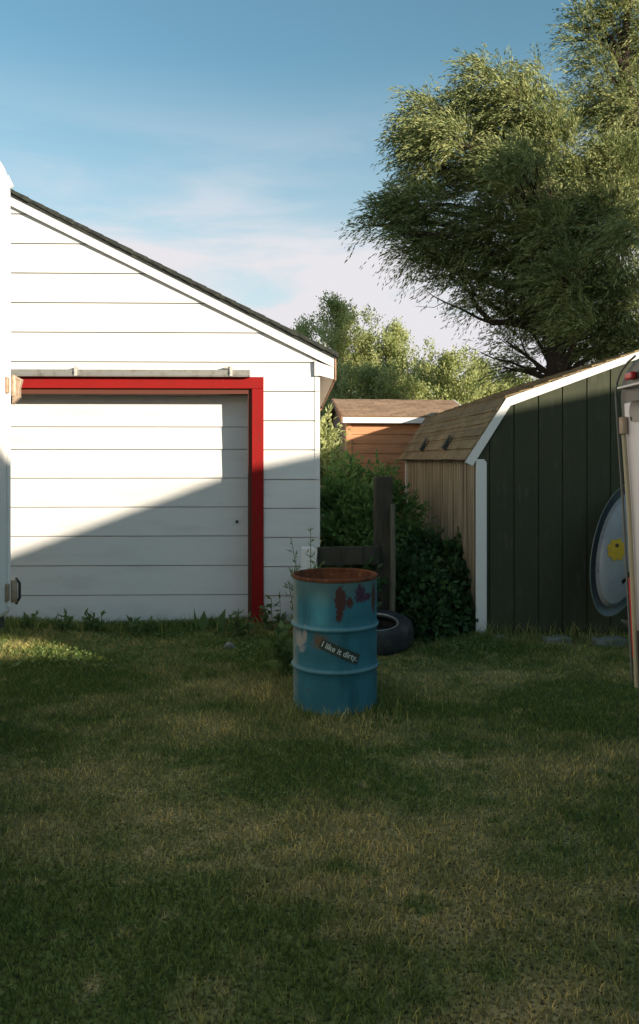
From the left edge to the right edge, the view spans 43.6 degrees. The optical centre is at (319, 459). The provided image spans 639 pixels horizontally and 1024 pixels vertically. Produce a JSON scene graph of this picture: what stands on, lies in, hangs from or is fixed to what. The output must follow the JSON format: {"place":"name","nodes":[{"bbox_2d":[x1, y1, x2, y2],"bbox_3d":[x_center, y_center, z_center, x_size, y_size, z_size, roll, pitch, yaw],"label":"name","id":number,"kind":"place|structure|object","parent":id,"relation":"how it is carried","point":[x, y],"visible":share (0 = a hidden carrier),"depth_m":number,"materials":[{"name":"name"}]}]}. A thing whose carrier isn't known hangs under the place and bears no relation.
{"place":"outdoors","nodes":[
{"label":"outdoors","id":0,"kind":"place"},
{"bbox_2d":[0,516,638,1023],"bbox_3d":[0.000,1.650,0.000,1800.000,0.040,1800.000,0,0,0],"label":"ground","id":1,"kind":"structure","parent":0,"point":[424,988],"depth_m":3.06,"materials":[{"name":"green plant"}]},
{"bbox_2d":[0,162,22,627],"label":"white trailer","id":2,"kind":"object","parent":1,"relation":"on","point":[10,386],"visible":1,"depth_m":4.91,"materials":[{"name":"metal"}]},
{"bbox_2d":[18,610,37,630],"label":"weed","id":3,"kind":"object","parent":1,"relation":"on","point":[26,624],"visible":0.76,"depth_m":7.50,"materials":[{"name":"green plant"}]},
{"bbox_2d":[50,609,72,631],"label":"weed","id":4,"kind":"object","parent":1,"relation":"on","point":[60,622],"visible":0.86,"depth_m":7.53,"materials":[{"name":"green plant"}]},
{"bbox_2d":[82,608,106,631],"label":"weed","id":5,"kind":"object","parent":1,"relation":"on","point":[98,624],"visible":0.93,"depth_m":7.54,"materials":[{"name":"green plant"}]},
{"bbox_2d":[126,615,159,633],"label":"weed","id":6,"kind":"object","parent":1,"relation":"on","point":[146,626],"visible":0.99,"depth_m":7.50,"materials":[{"name":"green plant"}]},
{"bbox_2d":[4,188,338,625],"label":"garage","id":7,"kind":"structure","parent":1,"relation":"on","point":[165,439],"depth_m":7.87,"materials":[{"name":"white paint"}]},
{"bbox_2d":[4,395,247,623],"bbox_3d":[-2.130,0.398,8.069,3.052,2.538,0.080,0,0,-1],"label":"sliding door","id":8,"kind":"structure","parent":7,"relation":"in","point":[134,506],"depth_m":8.06,"materials":[{"name":"white paint"}]},
{"bbox_2d":[194,609,226,631],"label":"dock plant","id":9,"kind":"object","parent":1,"relation":"on","point":[203,622],"visible":0.8,"depth_m":7.50,"materials":[{"name":"green plant"}]},
{"bbox_2d":[223,642,234,650],"bbox_3d":[-0.781,1.615,6.900,0.108,0.076,0.080,0,0,0],"label":"stone","id":10,"kind":"object","parent":1,"relation":"on","point":[229,644],"visible":0.8,"depth_m":6.88,"materials":[{"name":"stone"}]},
{"bbox_2d":[226,608,255,636],"bbox_3d":[-0.716,1.509,7.298,0.291,0.286,0.214,0,0,0],"label":"weed","id":11,"kind":"object","parent":1,"relation":"on","point":[238,625],"visible":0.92,"depth_m":7.29,"materials":[{"name":"green plant"}]},
{"bbox_2d":[259,592,286,631],"bbox_3d":[-0.427,1.442,7.440,0.295,0.418,0.191,0,0,-14],"label":"weed","id":12,"kind":"object","parent":1,"relation":"on","point":[265,617],"visible":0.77,"depth_m":7.43,"materials":[{"name":"green plant"}]},
{"bbox_2d":[261,619,292,677],"bbox_3d":[-0.291,1.430,5.994,0.306,0.442,0.303,0,0,0],"label":"leafy weed","id":13,"kind":"object","parent":1,"relation":"on","point":[284,656],"visible":0.9,"depth_m":5.97,"materials":[{"name":"green plant"}]},
{"bbox_2d":[283,527,324,618],"bbox_3d":[-0.118,1.085,6.096,0.334,1.131,0.204,0,0,0],"label":"tall weed","id":14,"kind":"object","parent":1,"relation":"on","point":[291,571],"visible":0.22,"depth_m":6.11,"materials":[{"name":"green plant"}]},
{"bbox_2d":[301,547,316,569],"bbox_3d":[-0.090,1.215,7.120,0.140,0.870,0.060,0,0,0],"label":"whitewashed post","id":15,"kind":"object","parent":1,"relation":"on","point":[305,561],"visible":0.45,"depth_m":7.09,"materials":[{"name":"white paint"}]},
{"bbox_2d":[0,610,628,758],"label":"long grass","id":16,"kind":"structure","parent":1,"relation":"on","point":[323,718],"depth_m":5.50,"materials":[{"name":"green plant"}]},
{"bbox_2d":[291,316,356,394],"bbox_3d":[-0.538,-1.693,27.611,3.734,6.695,3.971,0,0,-27],"label":"young tree","id":17,"kind":"object","parent":1,"relation":"on","point":[304,327],"visible":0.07,"depth_m":27.73,"materials":[{"name":"green plant"}]},
{"bbox_2d":[291,568,378,715],"bbox_3d":[0.105,1.211,5.415,0.593,0.878,0.592,0,0,0],"label":"oil drum","id":18,"kind":"object","parent":1,"relation":"on","point":[334,661],"visible":0.99,"depth_m":5.17,"materials":[{"name":"blue paint"}]},
{"bbox_2d":[320,358,353,486],"bbox_3d":[-0.006,-0.726,24.790,3.710,4.766,4.057,0,0,0],"label":"young tree","id":19,"kind":"object","parent":1,"relation":"on","point":[332,393],"visible":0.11,"depth_m":24.12,"materials":[{"name":"green plant"}]},
{"bbox_2d":[320,402,357,565],"bbox_3d":[0.129,0.456,10.010,0.853,2.394,1.491,0,0,0],"label":"bright shrub","id":20,"kind":"object","parent":1,"relation":"on","point":[325,453],"visible":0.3,"depth_m":10.24,"materials":[{"name":"green plant"}]},
{"bbox_2d":[293,290,402,398],"bbox_3d":[0.674,-2.060,26.944,4.342,7.428,4.959,0,0,-23],"label":"young tree","id":21,"kind":"object","parent":1,"relation":"on","point":[343,317],"visible":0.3,"depth_m":26.62,"materials":[{"name":"green plant"}]},
{"bbox_2d":[320,448,407,569],"bbox_3d":[0.395,0.759,8.452,1.206,1.790,1.634,0,0,0],"label":"leafy shrub","id":22,"kind":"object","parent":1,"relation":"on","point":[347,505],"visible":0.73,"depth_m":8.34,"materials":[{"name":"green plant"}]},
{"bbox_2d":[320,356,437,441],"bbox_3d":[1.523,-0.733,24.528,4.604,4.780,4.000,0,0,0],"label":"young tree","id":23,"kind":"object","parent":1,"relation":"on","point":[371,376],"visible":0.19,"depth_m":24.20,"materials":[{"name":"green plant"}]},
{"bbox_2d":[373,476,392,609],"bbox_3d":[0.591,0.905,7.450,0.163,1.490,0.156,0,0,-8],"label":"fence post","id":24,"kind":"object","parent":1,"relation":"on","point":[382,493],"visible":0.48,"depth_m":7.37,"materials":[{"name":"brown wood"}]},
{"bbox_2d":[317,546,378,567],"bbox_3d":[0.215,1.222,7.287,0.673,0.857,0.104,0,0,-11],"label":"fence rail","id":25,"kind":"object","parent":24,"relation":"attached to","point":[350,555],"visible":0.49,"depth_m":7.24,"materials":[{"name":"grey wood"}]},
{"bbox_2d":[340,326,431,396],"bbox_3d":[1.753,-1.440,27.518,4.598,6.190,4.360,0,0,0],"label":"young tree","id":26,"kind":"object","parent":1,"relation":"on","point":[359,348],"visible":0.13,"depth_m":26.92,"materials":[{"name":"green plant"}]},
{"bbox_2d":[324,399,459,536],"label":"cedar shed","id":27,"kind":"structure","parent":1,"relation":"on","point":[387,428],"depth_m":12.07,"materials":[{"name":"orange wood"}]},
{"bbox_2d":[389,504,395,611],"bbox_3d":[0.664,1.030,7.298,0.066,1.241,0.058,0,0,0],"label":"stake","id":28,"kind":"object","parent":1,"relation":"on","point":[392,561],"visible":0.78,"depth_m":7.28,"materials":[{"name":"brown wood"}]},
{"bbox_2d":[377,609,412,655],"bbox_3d":[0.477,1.496,6.933,0.670,0.200,0.670,0,10,0],"label":"tyre","id":29,"kind":"object","parent":1,"relation":"on","point":[394,632],"visible":0.56,"depth_m":6.72,"materials":[{"name":"rubber"}]},
{"bbox_2d":[351,316,440,396],"bbox_3d":[2.643,-1.584,27.041,3.453,6.478,4.266,0,0,-13],"label":"young tree","id":30,"kind":"object","parent":1,"relation":"on","point":[392,345],"visible":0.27,"depth_m":26.62,"materials":[{"name":"green plant"}]},
{"bbox_2d":[319,524,477,643],"bbox_3d":[0.760,1.180,7.709,1.850,1.079,1.518,0,0,0],"label":"dark ivy","id":31,"kind":"object","parent":1,"relation":"on","point":[433,595],"visible":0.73,"depth_m":7.45,"materials":[{"name":"green plant"}]},
{"bbox_2d":[357,459,441,564],"bbox_3d":[0.792,0.826,8.752,1.066,1.660,1.658,0,0,0],"label":"side shrub","id":32,"kind":"object","parent":1,"relation":"on","point":[406,526],"visible":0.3,"depth_m":8.83,"materials":[{"name":"green plant"}]},
{"bbox_2d":[403,359,433,398],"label":"young tree","id":33,"kind":"object","parent":1,"relation":"on","point":[424,377],"visible":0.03,"depth_m":27.67,"materials":[{"name":"green plant"}]},
{"bbox_2d":[367,369,482,404],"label":"young tree","id":34,"kind":"object","parent":1,"relation":"on","point":[418,391],"visible":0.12,"depth_m":24.78,"materials":[{"name":"green plant"}]},
{"bbox_2d":[374,343,520,404],"bbox_3d":[4.154,-1.047,25.794,4.110,5.407,4.114,0,0,29],"label":"young tree","id":35,"kind":"object","parent":1,"relation":"on","point":[447,368],"visible":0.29,"depth_m":25.48,"materials":[{"name":"green plant"}]},
{"bbox_2d":[434,347,509,403],"bbox_3d":[5.139,-1.005,26.589,4.371,5.323,3.735,0,0,-39],"label":"young tree","id":36,"kind":"object","parent":1,"relation":"on","point":[483,371],"visible":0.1,"depth_m":25.99,"materials":[{"name":"green plant"}]},
{"bbox_2d":[334,42,638,398],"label":"willow tree","id":37,"kind":"object","parent":1,"relation":"on","point":[547,277],"visible":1,"depth_m":19.64,"materials":[{"name":"green plant"}]},
{"bbox_2d":[471,364,536,401],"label":"young tree","id":38,"kind":"object","parent":1,"relation":"on","point":[527,380],"visible":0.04,"depth_m":26.79,"materials":[{"name":"green plant"}]},
{"bbox_2d":[398,350,638,635],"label":"barn shed","id":39,"kind":"structure","parent":1,"relation":"on","point":[519,486],"depth_m":7.44,"materials":[{"name":"green wood"}]},
{"bbox_2d":[590,485,629,616],"bbox_3d":[2.697,0.796,7.105,0.550,1.238,0.180,18,-8,-3],"label":"plastic sled","id":40,"kind":"object","parent":39,"relation":"attached to","point":[608,579],"visible":0.7,"depth_m":7.05,"materials":[{"name":"grey plastic"}]},
{"bbox_2d":[542,634,571,644],"bbox_3d":[2.124,1.626,7.165,0.255,0.088,0.130,0,0,-5],"label":"concrete block","id":41,"kind":"object","parent":1,"relation":"on","point":[557,639],"depth_m":7.11,"materials":[{"name":"grey concrete"}]},
{"bbox_2d":[541,0,638,328],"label":"tall willow tree","id":42,"kind":"object","parent":1,"relation":"on","point":[622,47],"visible":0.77,"depth_m":23.82,"materials":[{"name":"green plant"}]},
{"bbox_2d":[590,635,627,647],"bbox_3d":[2.582,1.626,7.125,0.301,0.088,0.130,0,0,-7],"label":"concrete block","id":43,"kind":"object","parent":1,"relation":"on","point":[617,641],"depth_m":7.07,"materials":[{"name":"grey concrete"}]},
{"bbox_2d":[615,355,638,687],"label":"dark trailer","id":44,"kind":"object","parent":1,"relation":"on","point":[627,422],"visible":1,"depth_m":2.66,"materials":[{"name":"grey paint"}]},
{"bbox_2d":[0,0,638,397],"label":"sky","id":45,"kind":"structure","parent":0,"point":[225,144],"materials":[{"name":"blue"}]}
]}

